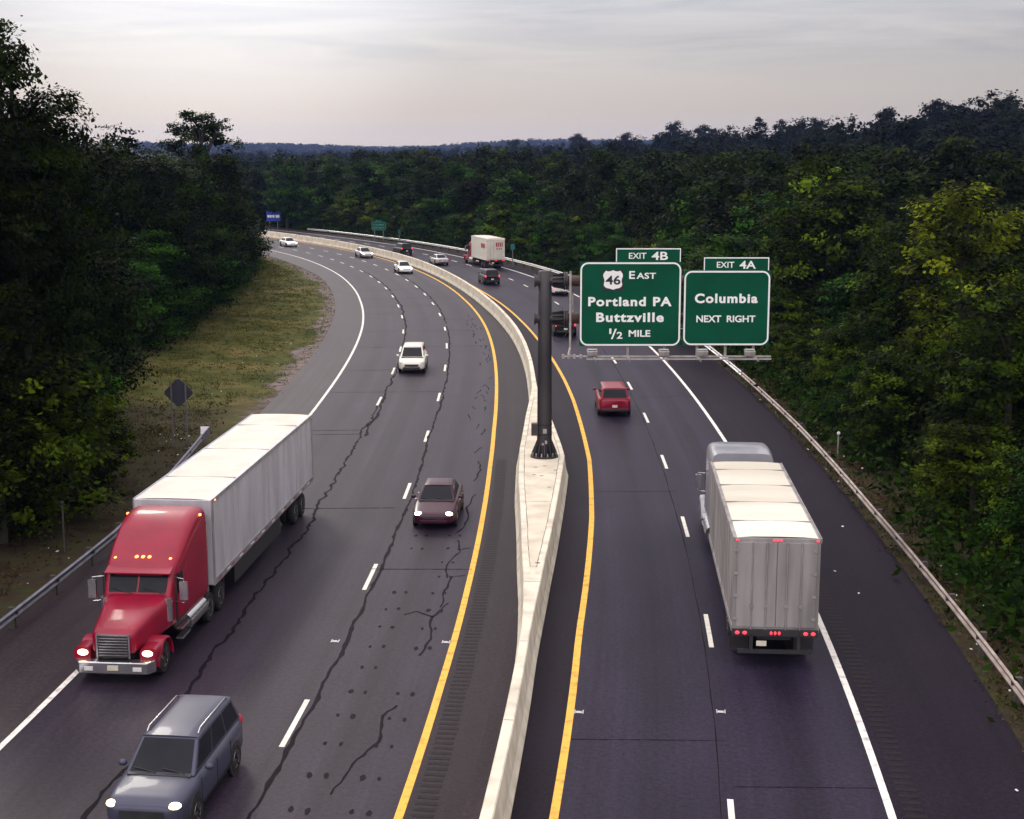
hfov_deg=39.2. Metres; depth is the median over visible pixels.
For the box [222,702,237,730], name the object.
side window
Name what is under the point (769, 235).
tree
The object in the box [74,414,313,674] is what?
semi truck
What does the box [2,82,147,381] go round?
tree
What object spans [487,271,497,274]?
rear window
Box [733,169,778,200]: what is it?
tree
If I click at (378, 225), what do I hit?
guide sign
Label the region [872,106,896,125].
tree
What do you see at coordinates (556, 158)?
tree
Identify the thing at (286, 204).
tree
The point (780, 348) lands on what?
tree
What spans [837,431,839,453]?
delineator
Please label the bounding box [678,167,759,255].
tree
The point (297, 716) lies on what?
lane marking
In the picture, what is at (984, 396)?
tree
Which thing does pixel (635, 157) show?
tree
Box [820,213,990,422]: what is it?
tree
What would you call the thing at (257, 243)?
tree
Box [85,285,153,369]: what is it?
tree
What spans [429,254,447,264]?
sedan
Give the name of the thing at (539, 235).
tree
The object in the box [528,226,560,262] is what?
tree
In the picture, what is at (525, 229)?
tree
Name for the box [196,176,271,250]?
tree
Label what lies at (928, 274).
tree
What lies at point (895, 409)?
tree
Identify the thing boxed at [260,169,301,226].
tree
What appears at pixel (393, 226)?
tree
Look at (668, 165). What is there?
tree
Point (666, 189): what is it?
tree
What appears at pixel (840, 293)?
tree
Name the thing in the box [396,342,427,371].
minivan
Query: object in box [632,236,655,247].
tree
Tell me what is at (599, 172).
tree
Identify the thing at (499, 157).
tree
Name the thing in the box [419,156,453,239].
tree
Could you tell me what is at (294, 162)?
tree
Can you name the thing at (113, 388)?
tree
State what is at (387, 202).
tree
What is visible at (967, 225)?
tree
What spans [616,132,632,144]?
tree
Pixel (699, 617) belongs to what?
pavement joint
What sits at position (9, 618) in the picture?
guardrail
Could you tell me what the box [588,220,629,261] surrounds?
tree
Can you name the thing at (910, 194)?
tree
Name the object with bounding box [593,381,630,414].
minivan
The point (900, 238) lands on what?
tree
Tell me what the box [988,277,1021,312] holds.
tree
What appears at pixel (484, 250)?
box truck
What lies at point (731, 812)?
lane marking
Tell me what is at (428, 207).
tree
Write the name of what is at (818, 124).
tree
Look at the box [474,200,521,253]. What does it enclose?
tree
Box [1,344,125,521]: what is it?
bush
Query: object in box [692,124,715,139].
tree
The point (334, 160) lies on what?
tree
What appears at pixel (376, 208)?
tree
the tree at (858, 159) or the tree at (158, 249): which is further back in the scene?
the tree at (858, 159)
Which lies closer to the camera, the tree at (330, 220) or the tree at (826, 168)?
the tree at (826, 168)
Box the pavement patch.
[288,534,460,815]
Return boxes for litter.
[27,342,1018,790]
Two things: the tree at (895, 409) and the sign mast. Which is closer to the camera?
the sign mast
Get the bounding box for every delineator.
[60,501,65,551]
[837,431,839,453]
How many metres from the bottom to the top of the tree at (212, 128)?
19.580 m
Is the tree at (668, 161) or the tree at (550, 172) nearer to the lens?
the tree at (668, 161)
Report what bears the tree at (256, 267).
on the ground at (228, 418)
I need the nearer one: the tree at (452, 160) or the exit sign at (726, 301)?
the exit sign at (726, 301)
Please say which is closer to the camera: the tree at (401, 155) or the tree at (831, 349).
the tree at (831, 349)
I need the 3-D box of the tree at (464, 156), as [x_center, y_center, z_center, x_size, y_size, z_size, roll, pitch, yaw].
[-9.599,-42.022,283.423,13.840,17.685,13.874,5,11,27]
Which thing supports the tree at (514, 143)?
on the ground at (228, 418)
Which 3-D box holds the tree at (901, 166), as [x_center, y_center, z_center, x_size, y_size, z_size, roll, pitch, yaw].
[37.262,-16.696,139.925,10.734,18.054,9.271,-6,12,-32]
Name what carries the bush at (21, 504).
on the ground at (228, 418)
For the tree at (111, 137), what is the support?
on the ground at (228, 418)
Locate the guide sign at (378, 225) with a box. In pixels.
[372,220,385,239]
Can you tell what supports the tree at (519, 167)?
on the ground at (228, 418)
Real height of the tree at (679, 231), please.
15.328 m
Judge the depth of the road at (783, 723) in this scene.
43.15 m
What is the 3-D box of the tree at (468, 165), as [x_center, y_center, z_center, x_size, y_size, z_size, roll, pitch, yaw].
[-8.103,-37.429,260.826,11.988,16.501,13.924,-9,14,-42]
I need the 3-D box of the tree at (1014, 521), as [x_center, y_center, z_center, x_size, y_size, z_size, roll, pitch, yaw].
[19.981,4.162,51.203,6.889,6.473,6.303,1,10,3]
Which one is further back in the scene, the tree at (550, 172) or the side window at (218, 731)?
the tree at (550, 172)
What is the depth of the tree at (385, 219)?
266.91 m
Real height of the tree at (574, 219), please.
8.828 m
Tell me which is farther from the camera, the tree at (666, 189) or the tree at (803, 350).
the tree at (666, 189)
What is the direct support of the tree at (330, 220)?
on the ground at (228, 418)
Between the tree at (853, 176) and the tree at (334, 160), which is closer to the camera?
the tree at (853, 176)
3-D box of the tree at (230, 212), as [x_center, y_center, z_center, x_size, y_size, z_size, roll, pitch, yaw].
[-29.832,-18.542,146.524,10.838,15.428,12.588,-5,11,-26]
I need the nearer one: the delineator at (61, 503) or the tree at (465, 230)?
the delineator at (61, 503)
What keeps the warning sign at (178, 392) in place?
on the ground at (228, 418)
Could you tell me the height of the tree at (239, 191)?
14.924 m
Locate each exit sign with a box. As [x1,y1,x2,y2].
[579,248,681,345]
[682,257,770,345]
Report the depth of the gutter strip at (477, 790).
38.37 m
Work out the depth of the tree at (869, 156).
144.41 m
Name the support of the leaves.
on the ground at (228, 418)
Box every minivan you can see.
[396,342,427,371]
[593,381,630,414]
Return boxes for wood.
[132,138,653,155]
[174,89,1023,202]
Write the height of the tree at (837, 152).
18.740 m
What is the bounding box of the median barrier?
[253,231,567,818]
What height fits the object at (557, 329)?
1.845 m
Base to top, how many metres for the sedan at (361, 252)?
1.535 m
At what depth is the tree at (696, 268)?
128.13 m
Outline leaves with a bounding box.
[0,409,223,594]
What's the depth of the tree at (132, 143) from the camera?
128.55 m
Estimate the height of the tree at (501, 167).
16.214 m
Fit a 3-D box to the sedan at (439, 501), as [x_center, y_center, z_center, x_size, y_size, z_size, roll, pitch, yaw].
[-3.111,3.831,61.159,2.220,1.535,4.900,0,10,3]
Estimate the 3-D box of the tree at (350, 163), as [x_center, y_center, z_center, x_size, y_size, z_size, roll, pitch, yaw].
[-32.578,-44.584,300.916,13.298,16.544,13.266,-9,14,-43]
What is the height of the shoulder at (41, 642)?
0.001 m
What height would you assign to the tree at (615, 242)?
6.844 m
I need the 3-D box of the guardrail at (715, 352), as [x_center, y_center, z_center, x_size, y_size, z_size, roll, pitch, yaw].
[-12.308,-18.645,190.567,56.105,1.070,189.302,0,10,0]
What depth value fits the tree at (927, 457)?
65.87 m
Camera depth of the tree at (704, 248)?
135.37 m
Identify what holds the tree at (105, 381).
on the ground at (228, 418)
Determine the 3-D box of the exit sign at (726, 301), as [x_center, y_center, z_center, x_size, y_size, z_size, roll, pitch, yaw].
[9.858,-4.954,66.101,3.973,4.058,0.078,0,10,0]
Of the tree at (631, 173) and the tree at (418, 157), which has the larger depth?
the tree at (418, 157)
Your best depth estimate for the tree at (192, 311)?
118.37 m
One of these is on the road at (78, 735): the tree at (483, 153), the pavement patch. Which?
the pavement patch
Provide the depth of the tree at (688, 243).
144.13 m
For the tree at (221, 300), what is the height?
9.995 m
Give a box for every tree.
[0,15,116,494]
[0,72,100,497]
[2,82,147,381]
[18,300,139,426]
[44,128,185,397]
[82,323,144,422]
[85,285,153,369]
[90,122,129,269]
[91,144,222,299]
[92,277,151,358]
[97,225,210,337]
[107,255,193,346]
[114,127,160,216]
[124,147,224,289]
[135,156,246,294]
[145,254,211,331]
[150,211,251,313]
[151,108,246,218]
[177,152,277,278]
[177,263,215,322]
[192,155,269,266]
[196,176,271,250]
[198,208,274,277]
[203,238,239,299]
[209,222,255,296]
[217,216,262,291]
[229,236,258,281]
[238,166,274,226]
[238,175,262,216]
[243,167,267,220]
[244,213,265,269]
[254,223,271,265]
[256,157,277,226]
[260,162,315,228]
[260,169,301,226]
[260,174,288,227]
[264,154,305,225]
[265,162,314,227]
[268,177,303,227]
[273,156,315,228]
[298,156,332,222]
[298,162,357,231]
[302,156,328,221]
[308,203,335,231]
[317,204,346,229]
[326,155,345,166]
[326,157,374,205]
[329,162,376,229]
[331,173,363,224]
[331,190,372,235]
[334,158,402,232]
[344,147,372,176]
[347,211,370,233]
[356,200,391,233]
[361,157,395,187]
[363,149,397,164]
[364,174,396,228]
[370,214,389,234]
[376,174,426,231]
[386,158,415,179]
[386,212,407,237]
[388,166,445,237]
[389,147,419,176]
[394,202,431,238]
[397,151,447,207]
[400,147,432,178]
[405,196,449,242]
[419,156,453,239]
[420,169,455,230]
[427,159,487,242]
[435,213,466,247]
[437,158,472,202]
[439,158,494,216]
[440,151,476,171]
[447,174,480,228]
[452,211,481,247]
[455,173,495,230]
[463,218,498,245]
[468,203,506,244]
[469,143,497,175]
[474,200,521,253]
[475,146,517,178]
[475,166,549,249]
[479,173,512,225]
[481,159,524,196]
[489,160,533,200]
[493,170,531,248]
[503,145,544,178]
[505,213,537,256]
[506,138,520,152]
[506,218,546,258]
[522,178,555,214]
[522,209,570,264]
[523,181,567,247]
[524,155,563,204]
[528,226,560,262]
[531,161,570,208]
[535,150,576,204]
[540,212,592,265]
[546,150,573,173]
[551,225,595,274]
[567,133,583,145]
[571,221,608,265]
[577,147,625,200]
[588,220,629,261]
[593,235,635,261]
[599,176,641,240]
[612,171,667,246]
[613,164,659,210]
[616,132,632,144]
[618,148,672,173]
[630,154,694,202]
[631,166,707,245]
[632,147,675,177]
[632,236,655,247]
[639,170,698,239]
[640,238,673,247]
[651,160,686,191]
[651,173,718,243]
[655,234,705,297]
[658,150,710,179]
[660,120,683,140]
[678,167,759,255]
[680,229,782,341]
[681,244,715,312]
[681,252,688,307]
[682,235,759,312]
[685,171,758,241]
[690,149,759,184]
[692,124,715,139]
[709,190,766,243]
[718,146,776,199]
[727,184,805,279]
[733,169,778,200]
[741,152,893,358]
[745,145,799,229]
[751,282,827,367]
[753,116,768,138]
[759,201,868,340]
[759,321,809,378]
[764,159,824,231]
[771,195,840,338]
[772,119,784,130]
[772,140,821,192]
[775,156,867,204]
[777,175,899,332]
[778,139,869,191]
[778,322,835,387]
[781,171,886,214]
[795,326,866,403]
[800,326,877,413]
[809,117,829,133]
[809,360,876,431]
[811,267,898,365]
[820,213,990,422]
[828,142,901,211]
[834,335,938,448]
[843,167,944,293]
[845,345,943,459]
[846,218,928,344]
[847,146,920,213]
[859,144,944,230]
[871,292,987,424]
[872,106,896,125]
[882,251,1023,487]
[886,236,979,297]
[890,175,1023,419]
[893,193,943,247]
[896,131,1006,256]
[902,408,980,500]
[903,417,1022,537]
[911,239,953,289]
[915,308,986,417]
[917,288,1023,468]
[921,98,955,127]
[943,214,1023,313]
[945,204,981,266]
[951,311,1023,469]
[964,147,1023,245]
[969,454,1023,570]
[971,201,1023,273]
[974,443,1023,603]
[978,198,1021,253]
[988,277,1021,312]
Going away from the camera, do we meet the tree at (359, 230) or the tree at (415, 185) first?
the tree at (415, 185)
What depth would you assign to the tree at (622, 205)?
181.91 m
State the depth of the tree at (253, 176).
324.17 m
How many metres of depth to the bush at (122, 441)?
66.18 m
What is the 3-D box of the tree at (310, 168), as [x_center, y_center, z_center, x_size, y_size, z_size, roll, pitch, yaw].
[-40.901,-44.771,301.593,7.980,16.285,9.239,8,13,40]
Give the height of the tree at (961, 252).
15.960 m
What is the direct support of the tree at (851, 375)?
on the ground at (228, 418)
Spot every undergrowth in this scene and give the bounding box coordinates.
[6,274,252,531]
[292,219,1023,729]
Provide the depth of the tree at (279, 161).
323.31 m
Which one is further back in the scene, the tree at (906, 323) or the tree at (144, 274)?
the tree at (144, 274)
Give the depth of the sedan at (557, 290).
156.14 m
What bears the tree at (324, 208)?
on the ground at (228, 418)
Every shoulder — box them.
[0,250,361,742]
[262,236,528,818]
[268,228,1023,818]
[482,292,588,818]
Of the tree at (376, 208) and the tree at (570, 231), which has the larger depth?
the tree at (376, 208)
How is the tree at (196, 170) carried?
on the ground at (228, 418)
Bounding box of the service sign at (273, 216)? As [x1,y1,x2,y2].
[266,211,279,228]
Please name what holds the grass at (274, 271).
on the ground at (228, 418)
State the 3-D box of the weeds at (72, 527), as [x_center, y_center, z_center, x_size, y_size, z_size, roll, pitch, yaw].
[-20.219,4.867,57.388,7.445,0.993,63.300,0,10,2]
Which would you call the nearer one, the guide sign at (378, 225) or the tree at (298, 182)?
the guide sign at (378, 225)
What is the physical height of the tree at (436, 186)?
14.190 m
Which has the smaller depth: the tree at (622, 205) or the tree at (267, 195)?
the tree at (622, 205)
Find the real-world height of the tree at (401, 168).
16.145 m
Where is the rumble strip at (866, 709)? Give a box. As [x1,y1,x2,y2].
[411,461,927,818]
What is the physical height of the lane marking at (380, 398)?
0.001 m
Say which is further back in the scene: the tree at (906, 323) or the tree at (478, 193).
the tree at (478, 193)
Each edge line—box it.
[0,250,363,749]
[267,237,497,818]
[271,229,896,818]
[472,285,593,818]
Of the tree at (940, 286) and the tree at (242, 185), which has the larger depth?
the tree at (242, 185)
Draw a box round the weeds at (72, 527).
[0,397,235,591]
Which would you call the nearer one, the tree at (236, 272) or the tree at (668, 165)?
the tree at (236, 272)
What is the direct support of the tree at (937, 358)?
on the ground at (228, 418)
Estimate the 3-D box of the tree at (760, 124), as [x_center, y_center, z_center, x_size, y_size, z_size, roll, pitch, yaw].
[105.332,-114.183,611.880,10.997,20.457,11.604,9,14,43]
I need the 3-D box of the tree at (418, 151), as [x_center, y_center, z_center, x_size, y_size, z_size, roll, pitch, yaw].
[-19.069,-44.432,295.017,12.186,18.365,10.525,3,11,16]
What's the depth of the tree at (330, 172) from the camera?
291.49 m
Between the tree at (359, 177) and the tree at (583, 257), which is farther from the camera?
the tree at (359, 177)
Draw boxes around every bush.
[0,361,102,543]
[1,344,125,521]
[70,395,144,486]
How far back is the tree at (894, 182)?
122.05 m
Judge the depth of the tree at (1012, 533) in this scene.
54.51 m
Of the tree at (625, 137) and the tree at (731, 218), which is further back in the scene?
the tree at (625, 137)
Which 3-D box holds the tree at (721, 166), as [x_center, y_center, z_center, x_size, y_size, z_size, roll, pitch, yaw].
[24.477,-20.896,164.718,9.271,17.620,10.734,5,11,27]
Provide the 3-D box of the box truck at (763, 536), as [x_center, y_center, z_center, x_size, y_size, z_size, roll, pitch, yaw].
[8.483,4.144,51.650,3.080,4.139,18.258,1,10,4]
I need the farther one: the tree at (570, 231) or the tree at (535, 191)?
the tree at (535, 191)
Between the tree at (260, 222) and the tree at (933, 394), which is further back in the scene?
the tree at (260, 222)
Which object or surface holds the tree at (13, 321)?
on the ground at (228, 418)
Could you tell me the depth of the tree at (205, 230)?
122.83 m
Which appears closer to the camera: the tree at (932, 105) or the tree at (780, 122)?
the tree at (932, 105)
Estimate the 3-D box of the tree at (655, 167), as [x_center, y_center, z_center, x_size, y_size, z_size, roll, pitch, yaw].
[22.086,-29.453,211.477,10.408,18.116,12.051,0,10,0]
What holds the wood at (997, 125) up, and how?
on the ground at (228, 418)
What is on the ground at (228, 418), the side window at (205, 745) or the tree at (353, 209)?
the tree at (353, 209)
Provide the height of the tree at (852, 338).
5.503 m
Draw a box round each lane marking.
[279,248,447,746]
[282,247,403,404]
[320,237,734,818]
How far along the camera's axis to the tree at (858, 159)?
151.33 m
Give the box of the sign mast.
[530,270,771,459]
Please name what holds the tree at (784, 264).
on the ground at (228, 418)
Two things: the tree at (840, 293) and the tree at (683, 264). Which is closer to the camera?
the tree at (840, 293)
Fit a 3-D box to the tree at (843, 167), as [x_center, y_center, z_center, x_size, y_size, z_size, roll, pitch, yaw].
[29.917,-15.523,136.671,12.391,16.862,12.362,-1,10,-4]
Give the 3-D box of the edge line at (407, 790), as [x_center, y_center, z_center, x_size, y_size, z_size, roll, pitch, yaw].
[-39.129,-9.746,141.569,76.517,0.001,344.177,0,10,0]
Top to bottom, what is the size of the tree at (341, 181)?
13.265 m
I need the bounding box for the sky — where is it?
[0,0,1023,147]
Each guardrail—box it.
[0,426,209,629]
[307,228,742,380]
[741,372,1023,705]
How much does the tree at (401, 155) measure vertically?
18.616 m
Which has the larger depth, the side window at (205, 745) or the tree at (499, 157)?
the tree at (499, 157)
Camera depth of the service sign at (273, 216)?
295.10 m
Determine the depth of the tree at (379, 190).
276.69 m
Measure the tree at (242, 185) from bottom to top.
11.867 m
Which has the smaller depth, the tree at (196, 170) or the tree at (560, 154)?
the tree at (196, 170)
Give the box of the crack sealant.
[80,270,490,818]
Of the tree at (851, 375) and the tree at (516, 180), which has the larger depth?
the tree at (516, 180)
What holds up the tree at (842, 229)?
on the ground at (228, 418)
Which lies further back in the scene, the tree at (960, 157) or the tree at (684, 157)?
the tree at (684, 157)
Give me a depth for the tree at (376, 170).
279.88 m
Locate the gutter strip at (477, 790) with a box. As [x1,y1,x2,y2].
[461,614,517,818]
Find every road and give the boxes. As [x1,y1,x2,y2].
[0,237,497,818]
[265,229,896,818]
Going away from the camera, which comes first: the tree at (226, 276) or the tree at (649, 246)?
the tree at (226, 276)
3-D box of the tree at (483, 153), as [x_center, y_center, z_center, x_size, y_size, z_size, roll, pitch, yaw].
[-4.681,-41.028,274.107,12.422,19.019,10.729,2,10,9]
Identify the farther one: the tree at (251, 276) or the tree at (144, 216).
the tree at (251, 276)
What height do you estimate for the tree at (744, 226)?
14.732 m
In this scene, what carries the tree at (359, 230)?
on the ground at (228, 418)
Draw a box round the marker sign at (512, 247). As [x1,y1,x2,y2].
[510,244,514,266]
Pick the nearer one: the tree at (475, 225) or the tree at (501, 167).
the tree at (475, 225)
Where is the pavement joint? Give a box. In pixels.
[305,289,858,818]
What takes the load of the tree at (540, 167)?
on the ground at (228, 418)
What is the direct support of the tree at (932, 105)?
on the ground at (228, 418)
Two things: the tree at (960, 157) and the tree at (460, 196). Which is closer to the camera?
the tree at (960, 157)
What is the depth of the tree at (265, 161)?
328.14 m
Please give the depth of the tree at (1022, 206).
109.60 m
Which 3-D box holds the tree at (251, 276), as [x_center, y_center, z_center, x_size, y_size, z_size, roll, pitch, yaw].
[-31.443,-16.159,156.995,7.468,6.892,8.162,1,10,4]
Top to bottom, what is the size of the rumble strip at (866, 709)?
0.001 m
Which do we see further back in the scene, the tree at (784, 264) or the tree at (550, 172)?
the tree at (550, 172)
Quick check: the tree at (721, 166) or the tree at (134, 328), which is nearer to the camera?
the tree at (134, 328)
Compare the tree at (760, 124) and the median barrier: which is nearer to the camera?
the median barrier
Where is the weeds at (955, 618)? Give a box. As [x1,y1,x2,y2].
[701,346,1023,773]
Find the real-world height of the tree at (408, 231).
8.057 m
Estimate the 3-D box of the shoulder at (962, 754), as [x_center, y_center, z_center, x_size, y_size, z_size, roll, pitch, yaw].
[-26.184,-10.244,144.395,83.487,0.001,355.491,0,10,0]
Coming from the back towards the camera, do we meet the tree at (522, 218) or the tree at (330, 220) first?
the tree at (330, 220)
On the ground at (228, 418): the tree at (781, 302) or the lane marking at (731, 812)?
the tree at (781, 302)
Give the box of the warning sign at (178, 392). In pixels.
[164,379,192,446]
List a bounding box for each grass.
[99,258,313,456]
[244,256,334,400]
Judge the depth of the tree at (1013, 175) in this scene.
119.22 m
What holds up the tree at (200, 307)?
on the ground at (228, 418)
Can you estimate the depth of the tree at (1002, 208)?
115.79 m
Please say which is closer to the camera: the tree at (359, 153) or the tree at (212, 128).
the tree at (212, 128)
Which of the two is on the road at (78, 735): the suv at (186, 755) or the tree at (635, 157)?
the suv at (186, 755)
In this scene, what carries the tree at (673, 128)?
on the ground at (228, 418)
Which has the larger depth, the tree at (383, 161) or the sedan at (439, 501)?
the tree at (383, 161)
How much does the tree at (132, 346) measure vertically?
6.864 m
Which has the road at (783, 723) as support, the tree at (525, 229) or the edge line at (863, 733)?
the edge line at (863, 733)
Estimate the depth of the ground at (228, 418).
82.87 m
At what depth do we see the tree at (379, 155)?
308.35 m
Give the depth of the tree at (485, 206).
223.87 m
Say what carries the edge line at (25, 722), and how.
on the road at (78, 735)
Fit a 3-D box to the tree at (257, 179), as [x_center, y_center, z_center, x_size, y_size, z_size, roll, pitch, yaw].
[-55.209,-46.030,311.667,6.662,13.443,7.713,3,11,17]
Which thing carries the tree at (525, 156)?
on the ground at (228, 418)
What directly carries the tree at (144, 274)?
on the ground at (228, 418)
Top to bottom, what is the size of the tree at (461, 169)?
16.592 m
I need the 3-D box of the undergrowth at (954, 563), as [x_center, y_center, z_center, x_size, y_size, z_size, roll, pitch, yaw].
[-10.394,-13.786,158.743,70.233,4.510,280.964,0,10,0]
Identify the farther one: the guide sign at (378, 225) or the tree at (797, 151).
the guide sign at (378, 225)
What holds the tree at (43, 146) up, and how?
on the ground at (228, 418)
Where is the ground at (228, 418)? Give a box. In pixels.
[0,144,1023,748]
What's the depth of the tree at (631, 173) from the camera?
196.78 m
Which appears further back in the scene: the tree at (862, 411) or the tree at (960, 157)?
the tree at (960, 157)
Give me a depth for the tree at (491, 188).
233.49 m
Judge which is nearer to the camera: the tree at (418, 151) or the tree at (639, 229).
the tree at (639, 229)
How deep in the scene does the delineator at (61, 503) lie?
55.67 m
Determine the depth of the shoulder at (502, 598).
47.79 m
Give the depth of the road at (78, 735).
47.28 m
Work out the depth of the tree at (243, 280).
153.31 m
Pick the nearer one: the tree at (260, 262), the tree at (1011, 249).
the tree at (1011, 249)
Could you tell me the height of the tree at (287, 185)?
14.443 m
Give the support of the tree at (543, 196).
on the ground at (228, 418)
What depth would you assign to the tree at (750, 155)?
179.50 m
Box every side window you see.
[197,727,211,768]
[211,714,224,747]
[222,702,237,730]
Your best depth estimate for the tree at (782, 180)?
141.98 m
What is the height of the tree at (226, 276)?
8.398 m
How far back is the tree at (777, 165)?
148.99 m
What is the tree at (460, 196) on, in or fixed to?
on the ground at (228, 418)
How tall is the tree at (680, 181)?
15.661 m
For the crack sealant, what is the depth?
49.14 m
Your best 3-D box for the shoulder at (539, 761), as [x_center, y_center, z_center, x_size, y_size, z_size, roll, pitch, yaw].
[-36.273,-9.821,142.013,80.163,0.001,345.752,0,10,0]
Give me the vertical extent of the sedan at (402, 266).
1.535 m
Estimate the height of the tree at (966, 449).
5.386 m
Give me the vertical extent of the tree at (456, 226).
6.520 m
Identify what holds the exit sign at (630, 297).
attached to the sign mast
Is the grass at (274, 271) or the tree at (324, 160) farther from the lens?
the tree at (324, 160)
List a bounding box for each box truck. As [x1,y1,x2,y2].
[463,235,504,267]
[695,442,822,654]
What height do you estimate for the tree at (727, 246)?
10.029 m
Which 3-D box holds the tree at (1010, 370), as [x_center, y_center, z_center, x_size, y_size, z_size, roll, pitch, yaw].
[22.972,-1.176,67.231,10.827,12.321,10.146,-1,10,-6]
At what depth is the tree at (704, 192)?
148.36 m
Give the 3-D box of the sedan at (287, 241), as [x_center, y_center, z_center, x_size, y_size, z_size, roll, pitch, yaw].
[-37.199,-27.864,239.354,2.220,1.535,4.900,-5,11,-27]
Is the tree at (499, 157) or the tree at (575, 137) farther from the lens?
the tree at (575, 137)
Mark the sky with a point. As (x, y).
(385, 73)
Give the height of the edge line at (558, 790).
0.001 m
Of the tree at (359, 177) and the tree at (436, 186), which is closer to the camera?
the tree at (436, 186)
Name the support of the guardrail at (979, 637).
on the ground at (228, 418)
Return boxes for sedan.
[279,237,296,246]
[355,247,372,257]
[394,261,412,272]
[411,478,463,525]
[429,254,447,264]
[552,287,567,294]
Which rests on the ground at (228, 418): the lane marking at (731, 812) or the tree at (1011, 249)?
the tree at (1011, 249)
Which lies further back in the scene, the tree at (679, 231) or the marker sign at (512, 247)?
the marker sign at (512, 247)
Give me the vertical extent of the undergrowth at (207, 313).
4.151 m

